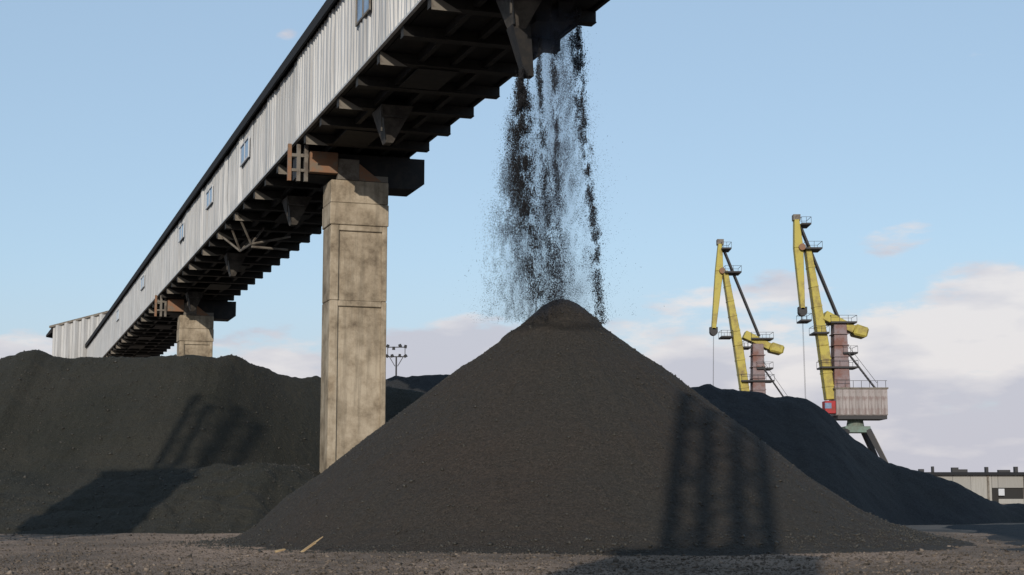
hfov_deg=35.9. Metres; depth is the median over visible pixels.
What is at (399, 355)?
floodlight mast
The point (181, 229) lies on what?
window
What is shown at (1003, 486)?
shed
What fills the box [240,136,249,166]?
window
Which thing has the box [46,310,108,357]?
transfer house
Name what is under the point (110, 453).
coal lumps
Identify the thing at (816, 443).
coal heap
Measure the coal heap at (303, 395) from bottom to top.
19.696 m
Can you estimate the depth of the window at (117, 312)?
180.86 m
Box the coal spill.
[944,524,1023,550]
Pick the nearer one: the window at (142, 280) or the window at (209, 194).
the window at (209, 194)
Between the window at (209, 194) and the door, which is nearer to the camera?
the window at (209, 194)
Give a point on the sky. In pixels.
(896, 127)
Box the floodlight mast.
[386,344,407,375]
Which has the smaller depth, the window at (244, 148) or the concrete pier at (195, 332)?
the window at (244, 148)
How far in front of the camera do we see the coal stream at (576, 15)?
54.14 m
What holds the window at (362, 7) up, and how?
in the conveyor gallery
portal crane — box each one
[709,239,786,396]
[792,214,888,461]
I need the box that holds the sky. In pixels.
[0,0,1023,471]
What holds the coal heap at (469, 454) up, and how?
on the ground
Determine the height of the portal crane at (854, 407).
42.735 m
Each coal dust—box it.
[455,95,577,323]
[475,20,636,319]
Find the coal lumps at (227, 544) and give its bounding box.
[161,299,964,556]
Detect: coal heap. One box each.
[0,350,424,534]
[224,299,976,555]
[386,374,447,392]
[690,384,1023,524]
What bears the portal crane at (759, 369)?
on the ground
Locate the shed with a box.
[918,466,1023,503]
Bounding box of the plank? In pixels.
[300,536,322,551]
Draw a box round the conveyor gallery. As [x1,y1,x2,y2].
[85,0,609,357]
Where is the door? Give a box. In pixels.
[992,488,997,501]
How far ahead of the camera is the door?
297.53 m
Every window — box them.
[116,309,118,321]
[140,274,144,290]
[178,222,184,242]
[205,185,212,209]
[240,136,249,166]
[355,0,370,26]
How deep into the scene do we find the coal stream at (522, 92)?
52.33 m
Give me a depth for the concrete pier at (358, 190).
78.65 m
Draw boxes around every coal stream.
[498,65,574,320]
[534,34,564,304]
[547,27,570,301]
[565,7,608,323]
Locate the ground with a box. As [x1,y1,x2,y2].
[0,504,1023,574]
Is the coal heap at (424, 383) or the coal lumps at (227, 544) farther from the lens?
the coal heap at (424, 383)
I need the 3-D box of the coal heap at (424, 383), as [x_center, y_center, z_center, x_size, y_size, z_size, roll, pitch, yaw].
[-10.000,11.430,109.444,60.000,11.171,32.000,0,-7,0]
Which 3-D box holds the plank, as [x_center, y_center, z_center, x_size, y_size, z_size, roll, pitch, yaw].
[-5.500,7.027,42.991,0.900,0.061,0.140,-34,6,-22]
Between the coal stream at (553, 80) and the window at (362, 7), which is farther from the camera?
the window at (362, 7)
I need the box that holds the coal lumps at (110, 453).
[0,349,319,531]
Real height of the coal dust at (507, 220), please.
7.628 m
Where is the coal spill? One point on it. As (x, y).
(1013, 533)
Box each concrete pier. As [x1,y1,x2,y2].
[154,295,235,356]
[287,143,424,472]
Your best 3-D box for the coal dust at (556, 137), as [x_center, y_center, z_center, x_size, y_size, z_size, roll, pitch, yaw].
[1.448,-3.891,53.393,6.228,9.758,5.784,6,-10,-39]
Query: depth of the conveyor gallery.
76.92 m
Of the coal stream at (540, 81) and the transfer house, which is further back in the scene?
the transfer house

